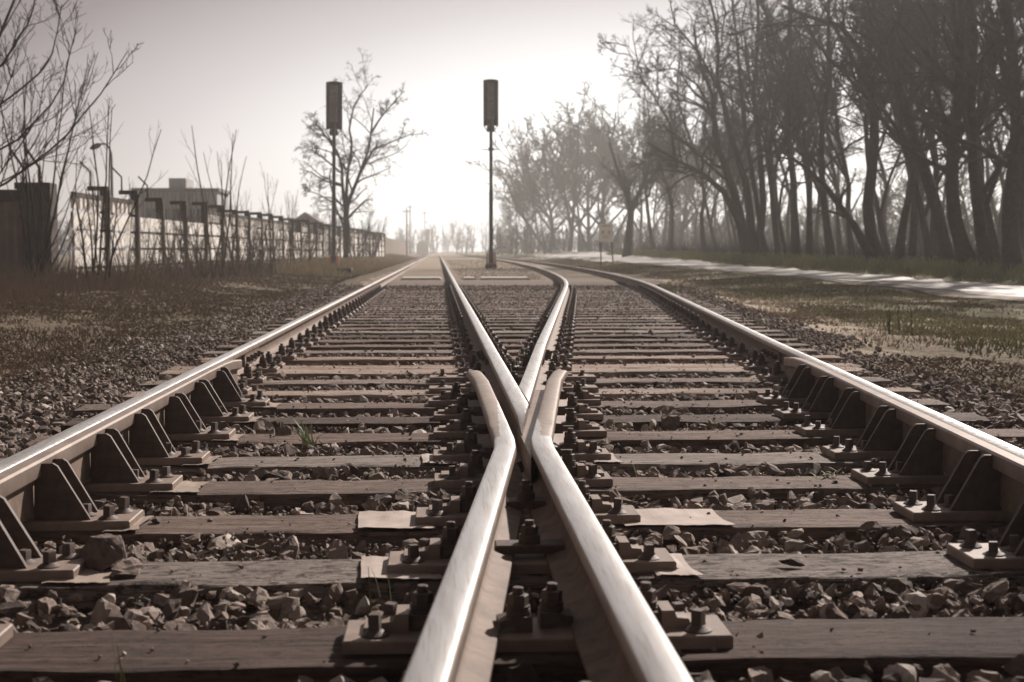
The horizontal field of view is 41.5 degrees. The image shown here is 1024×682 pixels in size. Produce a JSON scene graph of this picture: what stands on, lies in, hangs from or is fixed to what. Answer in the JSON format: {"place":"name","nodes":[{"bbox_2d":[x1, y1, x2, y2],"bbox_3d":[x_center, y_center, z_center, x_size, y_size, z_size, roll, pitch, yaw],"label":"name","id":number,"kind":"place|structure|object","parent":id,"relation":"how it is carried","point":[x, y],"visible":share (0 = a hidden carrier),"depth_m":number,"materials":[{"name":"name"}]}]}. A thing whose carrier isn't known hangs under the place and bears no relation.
{"place":"outdoors","nodes":[
{"label":"outdoors","id":0,"kind":"place"},
{"bbox_2d":[0,241,325,324],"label":"dead grass","id":1,"kind":"structure","parent":0,"point":[15,286],"depth_m":24.99,"materials":[{"name":"brown plant"}]},
{"bbox_2d":[0,272,361,410],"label":"verge grass","id":2,"kind":"structure","parent":0,"point":[278,281],"depth_m":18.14,"materials":[{"name":"brown plant"}]},
{"bbox_2d":[0,251,1023,631],"bbox_3d":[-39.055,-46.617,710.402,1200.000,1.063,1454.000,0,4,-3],"label":"ground","id":3,"kind":"structure","parent":0,"point":[432,265],"depth_m":20.98,"materials":[{"name":"gravel"}]},
{"bbox_2d":[11,148,58,275],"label":"gate pillar","id":4,"kind":"structure","parent":3,"relation":"on","point":[36,191],"depth_m":27.08,"materials":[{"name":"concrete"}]},
{"bbox_2d":[0,190,22,277],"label":"corrugated gate","id":5,"kind":"structure","parent":4,"relation":"attached to","point":[10,226],"depth_m":27.49,"materials":[{"name":"metal"}]},
{"bbox_2d":[0,67,100,284],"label":"shrub","id":6,"kind":"object","parent":3,"relation":"on","point":[38,240],"visible":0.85,"depth_m":24.76,"materials":[{"name":"brown plant"}]},
{"bbox_2d":[0,0,143,186],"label":"bare tree","id":7,"kind":"object","parent":3,"relation":"on","point":[4,102],"visible":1,"depth_m":22.20,"materials":[{"name":"brown plant"}]},
{"bbox_2d":[66,182,120,282],"bbox_3d":[-7.991,-2.019,25.867,1.133,2.053,1.065,0,4,-3],"label":"shrub","id":8,"kind":"object","parent":3,"relation":"on","point":[83,245],"visible":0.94,"depth_m":25.82,"materials":[{"name":"brown plant"}]},
{"bbox_2d":[73,98,165,281],"bbox_3d":[-7.841,-2.907,26.713,1.886,3.740,1.248,0,4,-3],"label":"shrub","id":9,"kind":"object","parent":3,"relation":"on","point":[97,204],"visible":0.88,"depth_m":26.79,"materials":[{"name":"brown plant"}]},
{"bbox_2d":[139,182,197,279],"bbox_3d":[-8.290,-2.655,32.657,0.913,2.548,1.452,1,4,19],"label":"shrub","id":10,"kind":"object","parent":3,"relation":"on","point":[170,250],"visible":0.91,"depth_m":32.68,"materials":[{"name":"brown plant"}]},
{"bbox_2d":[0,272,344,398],"bbox_3d":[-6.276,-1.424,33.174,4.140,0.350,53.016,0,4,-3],"label":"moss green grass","id":11,"kind":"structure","parent":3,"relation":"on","point":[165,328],"depth_m":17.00,"materials":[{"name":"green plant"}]},
{"bbox_2d":[131,178,229,261],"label":"warehouse","id":12,"kind":"structure","parent":3,"relation":"on","point":[176,188],"depth_m":90.48,"materials":[{"name":"grey concrete"}]},
{"bbox_2d":[180,125,246,278],"bbox_3d":[-7.843,-3.638,35.497,1.710,4.100,1.118,0,4,-3],"label":"shrub","id":13,"kind":"object","parent":3,"relation":"on","point":[221,241],"visible":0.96,"depth_m":35.44,"materials":[{"name":"brown plant"}]},
{"bbox_2d":[70,161,384,272],"bbox_3d":[-9.910,-4.988,68.072,0.718,3.193,80.079,0,4,-1],"label":"fence","id":14,"kind":"object","parent":3,"relation":"on","point":[121,222],"visible":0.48,"depth_m":35.53,"materials":[{"name":"concrete"}]},
{"bbox_2d":[326,81,341,265],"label":"railway signal","id":15,"kind":"object","parent":3,"relation":"on","point":[333,106],"visible":0.87,"depth_m":53.20,"materials":[{"name":"metal"}]},
{"bbox_2d":[242,253,433,365],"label":"rail","id":16,"kind":"object","parent":3,"relation":"on","point":[272,341],"visible":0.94,"depth_m":11.37,"materials":[{"name":"metal"}]},
{"bbox_2d":[273,253,418,276],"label":"dead grass","id":17,"kind":"structure","parent":3,"relation":"on","point":[321,267],"depth_m":49.59,"materials":[{"name":"plant"}]},
{"bbox_2d":[293,49,427,257],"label":"bare tree","id":18,"kind":"object","parent":3,"relation":"on","point":[346,199],"visible":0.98,"depth_m":69.02,"materials":[{"name":"brown plant"}]},
{"bbox_2d":[0,406,902,480],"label":"sleeper","id":19,"kind":"object","parent":3,"relation":"on","point":[150,446],"visible":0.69,"depth_m":4.84,"materials":[{"name":"wood"}]},
{"bbox_2d":[243,218,679,253],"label":"wood","id":20,"kind":"object","parent":3,"relation":"on","point":[456,246],"visible":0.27,"depth_m":406.96,"materials":[{"name":"grey plant"}]},
{"bbox_2d":[439,254,492,364],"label":"rail","id":21,"kind":"object","parent":3,"relation":"on","point":[478,335],"visible":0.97,"depth_m":11.84,"materials":[{"name":"metal"}]},
{"bbox_2d":[482,79,499,268],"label":"railway signal","id":22,"kind":"object","parent":3,"relation":"on","point":[490,104],"visible":0.97,"depth_m":56.53,"materials":[{"name":"metal"}]},
{"bbox_2d":[203,336,819,357],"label":"sleeper","id":23,"kind":"object","parent":3,"relation":"on","point":[300,350],"visible":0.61,"depth_m":10.16,"materials":[{"name":"wood"}]},
{"bbox_2d":[453,253,569,364],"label":"rail","id":24,"kind":"object","parent":3,"relation":"on","point":[548,337],"visible":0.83,"depth_m":13.44,"materials":[{"name":"metal"}]},
{"bbox_2d":[0,283,1023,681],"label":"ballast","id":25,"kind":"structure","parent":3,"relation":"on","point":[178,605],"depth_m":4.28,"materials":[{"name":"gravel"}]},
{"bbox_2d":[0,581,1023,681],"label":"sleeper","id":26,"kind":"object","parent":3,"relation":"on","point":[372,646],"visible":0.87,"depth_m":2.54,"materials":[{"name":"wood"}]},
{"bbox_2d":[0,495,1023,616],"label":"sleeper","id":27,"kind":"object","parent":3,"relation":"on","point":[27,568],"visible":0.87,"depth_m":3.15,"materials":[{"name":"wood"}]},
{"bbox_2d":[41,568,111,583],"bbox_3d":[-0.993,0.539,3.137,0.159,0.007,0.199,0,4,-3],"label":"packing sheet","id":28,"kind":"object","parent":27,"relation":"on","point":[86,575],"visible":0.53,"depth_m":3.08,"materials":[{"name":"white paper"}]},
{"bbox_2d":[79,533,126,570],"bbox_3d":[-0.980,0.513,3.216,0.100,0.109,0.148,8,-17,-38],"label":"stone","id":29,"kind":"object","parent":28,"relation":"on","point":[101,552],"visible":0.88,"depth_m":3.17,"materials":[{"name":"stone"}]},
{"bbox_2d":[361,556,442,578],"bbox_3d":[-0.260,0.535,3.185,0.199,0.008,0.224,0,4,-3],"label":"packing sheet","id":30,"kind":"object","parent":27,"relation":"on","point":[377,565],"visible":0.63,"depth_m":3.12,"materials":[{"name":"white paper"}]},
{"bbox_2d":[784,357,1023,513],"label":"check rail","id":31,"kind":"object","parent":27,"relation":"on","point":[957,444],"visible":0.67,"depth_m":4.29,"materials":[{"name":"metal"}]},
{"bbox_2d":[73,364,950,417],"bbox_3d":[0.033,0.300,6.649,4.254,0.348,0.268,0,4,-3],"label":"sleeper","id":32,"kind":"object","parent":3,"relation":"on","point":[799,386],"visible":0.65,"depth_m":6.59,"materials":[{"name":"wood"}]},
{"bbox_2d":[0,360,241,522],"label":"check rail","id":33,"kind":"object","parent":32,"relation":"on","point":[17,485],"visible":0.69,"depth_m":4.11,"materials":[{"name":"metal"}]},
{"bbox_2d":[216,331,807,350],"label":"sleeper","id":34,"kind":"object","parent":3,"relation":"on","point":[310,346],"visible":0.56,"depth_m":10.77,"materials":[{"name":"wood"}]},
{"bbox_2d":[267,312,756,328],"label":"sleeper","id":35,"kind":"object","parent":3,"relation":"on","point":[337,323],"visible":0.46,"depth_m":13.87,"materials":[{"name":"wood"}]},
{"bbox_2d":[284,307,742,320],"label":"sleeper","id":36,"kind":"object","parent":3,"relation":"on","point":[347,318],"visible":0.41,"depth_m":15.12,"materials":[{"name":"wood"}]},
{"bbox_2d":[159,353,868,379],"bbox_3d":[0.042,0.213,8.548,4.442,0.268,0.303,0,4,-3],"label":"sleeper","id":37,"kind":"object","parent":3,"relation":"on","point":[274,369],"visible":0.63,"depth_m":8.48,"materials":[{"name":"wood"}]},
{"bbox_2d":[230,327,798,344],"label":"sleeper","id":38,"kind":"object","parent":3,"relation":"on","point":[315,339],"visible":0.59,"depth_m":11.39,"materials":[{"name":"wood"}]},
{"bbox_2d":[168,349,862,370],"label":"sleeper","id":39,"kind":"object","parent":3,"relation":"on","point":[282,365],"visible":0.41,"depth_m":8.81,"materials":[{"name":"wood"}]},
{"bbox_2d":[294,303,736,317],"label":"sleeper","id":40,"kind":"object","parent":3,"relation":"on","point":[669,311],"visible":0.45,"depth_m":16.36,"materials":[{"name":"wood"}]},
{"bbox_2d":[82,423,949,515],"bbox_3d":[0.050,0.453,4.366,4.025,0.347,0.267,0,4,-3],"label":"sleeper","id":41,"kind":"object","parent":3,"relation":"on","point":[116,472],"visible":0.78,"depth_m":4.31,"materials":[{"name":"wood"}]},
{"bbox_2d":[276,309,755,323],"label":"sleeper","id":42,"kind":"object","parent":3,"relation":"on","point":[343,321],"visible":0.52,"depth_m":14.51,"materials":[{"name":"wood"}]},
{"bbox_2d":[252,320,780,335],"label":"sleeper","id":43,"kind":"object","parent":3,"relation":"on","point":[330,332],"visible":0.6,"depth_m":12.64,"materials":[{"name":"wood"}]},
{"bbox_2d":[267,315,765,331],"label":"sleeper","id":44,"kind":"object","parent":3,"relation":"on","point":[325,322],"visible":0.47,"depth_m":13.26,"materials":[{"name":"wood"}]},
{"bbox_2d":[141,361,892,390],"bbox_3d":[0.054,0.257,7.877,4.324,0.274,0.265,0,4,-3],"label":"sleeper","id":45,"kind":"object","parent":3,"relation":"on","point":[259,379],"visible":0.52,"depth_m":7.82,"materials":[{"name":"wood"}]},
{"bbox_2d":[766,342,1023,458],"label":"rail","id":46,"kind":"object","parent":45,"relation":"on","point":[785,350],"visible":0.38,"depth_m":5.31,"materials":[{"name":"metal"}]},
{"bbox_2d":[22,450,1013,558],"bbox_3d":[0.087,0.492,3.778,3.940,0.346,0.267,0,4,-3],"label":"sleeper","id":47,"kind":"object","parent":3,"relation":"on","point":[968,497],"visible":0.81,"depth_m":3.72,"materials":[{"name":"wood"}]},
{"bbox_2d":[358,510,435,528],"bbox_3d":[-0.321,0.497,3.754,0.219,0.008,0.239,0,4,-3],"label":"packing sheet","id":48,"kind":"object","parent":47,"relation":"on","point":[401,519],"visible":0.85,"depth_m":3.73,"materials":[{"name":"white paper"}]},
{"bbox_2d":[622,508,735,525],"bbox_3d":[0.441,0.495,3.795,0.332,0.007,0.239,0,4,-3],"label":"packing sheet","id":49,"kind":"object","parent":47,"relation":"on","point":[661,516],"visible":0.81,"depth_m":3.78,"materials":[{"name":"white paper"}]},
{"bbox_2d":[249,323,787,339],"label":"sleeper","id":50,"kind":"object","parent":3,"relation":"on","point":[321,334],"visible":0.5,"depth_m":12.02,"materials":[{"name":"wood"}]},
{"bbox_2d":[297,305,741,317],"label":"sleeper","id":51,"kind":"object","parent":3,"relation":"on","point":[343,308],"visible":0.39,"depth_m":15.75,"materials":[{"name":"wood"}]},
{"bbox_2d":[200,342,841,365],"bbox_3d":[0.085,0.146,9.573,4.503,0.268,0.271,0,4,-3],"label":"sleeper","id":52,"kind":"object","parent":3,"relation":"on","point":[291,356],"visible":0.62,"depth_m":9.50,"materials":[{"name":"wood"}]},
{"bbox_2d":[124,371,920,402],"bbox_3d":[0.083,0.298,7.256,4.222,0.272,0.270,0,4,-3],"label":"sleeper","id":53,"kind":"object","parent":3,"relation":"on","point":[247,391],"visible":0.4,"depth_m":7.20,"materials":[{"name":"wood"}]},
{"bbox_2d":[25,388,1023,452],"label":"sleeper","id":54,"kind":"object","parent":3,"relation":"on","point":[184,425],"visible":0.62,"depth_m":5.46,"materials":[{"name":"wood"}]},
{"bbox_2d":[481,343,548,483],"bbox_3d":[0.137,0.234,6.323,0.458,0.149,4.434,0,4,-3],"label":"crossing vee","id":55,"kind":"object","parent":54,"relation":"on","point":[520,405],"visible":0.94,"depth_m":5.72,"materials":[{"name":"metal"}]},
{"bbox_2d":[61,376,990,432],"bbox_3d":[0.097,0.338,6.076,4.116,0.348,0.265,0,4,-3],"label":"sleeper","id":56,"kind":"object","parent":3,"relation":"on","point":[818,405],"visible":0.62,"depth_m":6.03,"materials":[{"name":"wood"}]},
{"bbox_2d":[464,102,600,252],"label":"hazy tree","id":57,"kind":"object","parent":3,"relation":"on","point":[525,163],"visible":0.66,"depth_m":182.84,"materials":[{"name":"grey plant"}]},
{"bbox_2d":[486,200,638,255],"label":"hazy thicket","id":58,"kind":"object","parent":3,"relation":"on","point":[554,245],"visible":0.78,"depth_m":183.08,"materials":[{"name":"grey plant"}]},
{"bbox_2d":[508,115,643,251],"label":"hazy tree","id":59,"kind":"object","parent":3,"relation":"on","point":[577,206],"visible":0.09,"depth_m":205.01,"materials":[{"name":"grey plant"}]},
{"bbox_2d":[502,256,655,270],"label":"verge grass","id":60,"kind":"structure","parent":3,"relation":"on","point":[576,262],"depth_m":79.97,"materials":[{"name":"plant"}]},
{"bbox_2d":[515,88,654,251],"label":"hazy tree","id":61,"kind":"object","parent":3,"relation":"on","point":[588,228],"visible":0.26,"depth_m":183.73,"materials":[{"name":"grey plant"}]},
{"bbox_2d":[531,88,648,251],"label":"hazy tree","id":62,"kind":"object","parent":3,"relation":"on","point":[571,219],"visible":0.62,"depth_m":175.64,"materials":[{"name":"grey plant"}]},
{"bbox_2d":[517,81,666,251],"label":"hazy tree","id":63,"kind":"object","parent":3,"relation":"on","point":[601,213],"visible":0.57,"depth_m":175.19,"materials":[{"name":"grey plant"}]},
{"bbox_2d":[458,253,781,364],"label":"rail","id":64,"kind":"object","parent":3,"relation":"on","point":[752,339],"visible":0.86,"depth_m":12.53,"materials":[{"name":"metal"}]},
{"bbox_2d":[598,111,679,256],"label":"bare tree","id":65,"kind":"object","parent":3,"relation":"on","point":[625,185],"visible":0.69,"depth_m":100.09,"materials":[{"name":"brown plant"}]},
{"bbox_2d":[592,119,686,249],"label":"hazy tree","id":66,"kind":"object","parent":3,"relation":"on","point":[615,194],"visible":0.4,"depth_m":166.40,"materials":[{"name":"grey plant"}]},
{"bbox_2d":[592,43,690,249],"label":"bare tree","id":67,"kind":"object","parent":3,"relation":"on","point":[651,240],"visible":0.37,"depth_m":106.64,"materials":[{"name":"brown plant"}]},
{"bbox_2d":[622,111,688,250],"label":"bare tree","id":68,"kind":"object","parent":3,"relation":"on","point":[664,178],"visible":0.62,"depth_m":98.16,"materials":[{"name":"brown plant"}]},
{"bbox_2d":[627,36,741,251],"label":"bare tree","id":69,"kind":"object","parent":3,"relation":"on","point":[702,235],"visible":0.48,"depth_m":89.08,"materials":[{"name":"brown plant"}]},
{"bbox_2d":[637,41,739,250],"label":"bare tree","id":70,"kind":"object","parent":3,"relation":"on","point":[710,220],"visible":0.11,"depth_m":105.52,"materials":[{"name":"brown plant"}]},
{"bbox_2d":[643,119,753,249],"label":"hazy tree","id":71,"kind":"object","parent":3,"relation":"on","point":[684,225],"visible":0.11,"depth_m":168.40,"materials":[{"name":"grey plant"}]},
{"bbox_2d":[596,0,825,254],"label":"bare tree","id":72,"kind":"object","parent":3,"relation":"on","point":[747,233],"visible":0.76,"depth_m":67.66,"materials":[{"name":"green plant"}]},
{"bbox_2d":[660,12,783,251],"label":"bare tree","id":73,"kind":"object","parent":3,"relation":"on","point":[740,143],"visible":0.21,"depth_m":77.34,"materials":[{"name":"brown plant"}]},
{"bbox_2d":[620,0,849,255],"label":"bare tree","id":74,"kind":"object","parent":3,"relation":"on","point":[740,89],"visible":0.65,"depth_m":64.38,"materials":[{"name":"brown plant"}]},
{"bbox_2d":[676,1,833,254],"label":"bare tree","id":75,"kind":"object","parent":3,"relation":"on","point":[778,211],"visible":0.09,"depth_m":69.84,"materials":[{"name":"brown plant"}]},
{"bbox_2d":[696,0,852,255],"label":"bare tree","id":76,"kind":"object","parent":3,"relation":"on","point":[795,238],"visible":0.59,"depth_m":60.23,"materials":[{"name":"brown plant"}]},
{"bbox_2d":[713,0,839,256],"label":"bare tree","id":77,"kind":"object","parent":3,"relation":"on","point":[809,186],"visible":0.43,"depth_m":61.02,"materials":[{"name":"brown plant"}]},
{"bbox_2d":[597,210,1001,265],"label":"undergrowth","id":78,"kind":"object","parent":3,"relation":"on","point":[729,248],"visible":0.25,"depth_m":75.50,"materials":[{"name":"brown plant"}]},
{"bbox_2d":[764,13,846,253],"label":"bare tree","id":79,"kind":"object","parent":3,"relation":"on","point":[834,182],"visible":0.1,"depth_m":71.19,"materials":[{"name":"brown plant"}]},
{"bbox_2d":[607,123,1005,250],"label":"deep wood","id":80,"kind":"object","parent":3,"relation":"on","point":[891,217],"visible":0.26,"depth_m":126.08,"materials":[{"name":"brown plant"}]},
{"bbox_2d":[755,0,858,254],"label":"bare tree","id":81,"kind":"object","parent":3,"relation":"on","point":[843,169],"visible":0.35,"depth_m":60.47,"materials":[{"name":"brown plant"}]},
{"bbox_2d":[701,0,948,261],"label":"bare tree","id":82,"kind":"object","parent":3,"relation":"on","point":[869,242],"visible":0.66,"depth_m":49.20,"materials":[{"name":"brown plant"}]},
{"bbox_2d":[754,0,897,257],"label":"bare tree","id":83,"kind":"object","parent":3,"relation":"on","point":[822,195],"visible":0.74,"depth_m":55.57,"materials":[{"name":"brown plant"}]},
{"bbox_2d":[631,262,1023,300],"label":"path shoulder","id":84,"kind":"object","parent":3,"relation":"on","point":[943,292],"visible":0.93,"depth_m":31.26},
{"bbox_2d":[795,55,897,243],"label":"bare tree","id":85,"kind":"object","parent":3,"relation":"on","point":[851,212],"visible":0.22,"depth_m":102.03,"materials":[{"name":"brown plant"}]},
{"bbox_2d":[760,2,952,256],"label":"bare tree","id":86,"kind":"object","parent":3,"relation":"on","point":[879,210],"visible":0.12,"depth_m":56.70,"materials":[{"name":"brown plant"}]},
{"bbox_2d":[716,287,1023,411],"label":"grass","id":87,"kind":"structure","parent":3,"relation":"on","point":[1014,367],"depth_m":10.42,"materials":[{"name":"brown plant"}]},
{"bbox_2d":[809,0,953,260],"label":"bare tree","id":88,"kind":"object","parent":3,"relation":"on","point":[900,245],"visible":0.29,"depth_m":47.10,"materials":[{"name":"brown plant"}]},
{"bbox_2d":[819,0,951,260],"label":"bare tree","id":89,"kind":"object","parent":3,"relation":"on","point":[931,137],"visible":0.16,"depth_m":49.04,"materials":[{"name":"brown plant"}]},
{"bbox_2d":[823,0,947,259],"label":"bare tree","id":90,"kind":"object","parent":3,"relation":"on","point":[913,225],"visible":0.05,"depth_m":52.40,"materials":[{"name":"brown plant"}]},
{"bbox_2d":[819,0,1008,263],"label":"bare tree","id":91,"kind":"object","parent":3,"relation":"on","point":[944,242],"visible":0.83,"depth_m":43.01,"materials":[{"name":"brown plant"}]},
{"bbox_2d":[819,0,1021,258],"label":"bare tree","id":92,"kind":"object","parent":3,"relation":"on","point":[922,212],"visible":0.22,"depth_m":48.50,"materials":[{"name":"brown plant"}]},
{"bbox_2d":[867,0,979,149],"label":"bare tree","id":93,"kind":"object","parent":3,"relation":"on","point":[913,47],"visible":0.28,"depth_m":45.93,"materials":[{"name":"brown plant"}]},
{"bbox_2d":[843,0,1023,262],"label":"bare tree","id":94,"kind":"object","parent":3,"relation":"on","point":[989,218],"visible":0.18,"depth_m":41.56,"materials":[{"name":"brown plant"}]},
{"bbox_2d":[856,0,1023,264],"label":"bare tree","id":95,"kind":"object","parent":3,"relation":"on","point":[960,239],"visible":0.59,"depth_m":40.15,"materials":[{"name":"brown plant"}]},
{"bbox_2d":[898,0,1023,268],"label":"bare tree","id":96,"kind":"object","parent":3,"relation":"on","point":[977,195],"visible":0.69,"depth_m":37.84,"materials":[{"name":"brown plant"}]},
{"bbox_2d":[909,0,1023,273],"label":"bare tree","id":97,"kind":"object","parent":3,"relation":"on","point":[1012,164],"visible":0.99,"depth_m":35.55,"materials":[{"name":"brown plant"}]},
{"bbox_2d":[930,0,1023,255],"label":"bare tree","id":98,"kind":"object","parent":3,"relation":"on","point":[1001,55],"visible":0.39,"depth_m":40.12,"materials":[{"name":"brown plant"}]},
{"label":"sleeper","id":99,"kind":"object","parent":3,"relation":"on","visible":0},
{"bbox_2d":[0,344,257,472],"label":"rail","id":100,"kind":"object","parent":99,"relation":"on","point":[237,353],"visible":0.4,"depth_m":4.93,"materials":[{"name":"metal"}]},
{"bbox_2d":[402,370,522,681],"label":"wing rail","id":101,"kind":"object","parent":99,"relation":"on","point":[458,640],"visible":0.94,"depth_m":2.65,"materials":[{"name":"metal"}]},
{"bbox_2d":[523,370,693,681],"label":"wing rail","id":102,"kind":"object","parent":99,"relation":"on","point":[618,633],"visible":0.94,"depth_m":2.61,"materials":[{"name":"metal"}]},
{"bbox_2d":[0,0,1023,251],"label":"sky","id":103,"kind":"structure","parent":0,"point":[254,68],"materials":[{"name":"white"}]},
{"bbox_2d":[528,251,1023,296],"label":"path","id":104,"kind":"structure","parent":0,"point":[987,289],"depth_m":41.74,"materials":[{"name":"grey concrete"}]},
{"bbox_2d":[595,259,1023,365],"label":"green grass","id":105,"kind":"structure","parent":0,"point":[1013,343],"depth_m":19.63,"materials":[{"name":"green plant"}]},
{"bbox_2d":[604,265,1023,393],"bbox_3d":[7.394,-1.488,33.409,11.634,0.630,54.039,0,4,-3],"label":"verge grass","id":106,"kind":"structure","parent":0,"point":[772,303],"depth_m":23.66,"materials":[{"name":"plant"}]},
{"bbox_2d":[606,249,1023,282],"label":"wood edge grass","id":107,"kind":"structure","parent":0,"point":[890,263],"depth_m":47.60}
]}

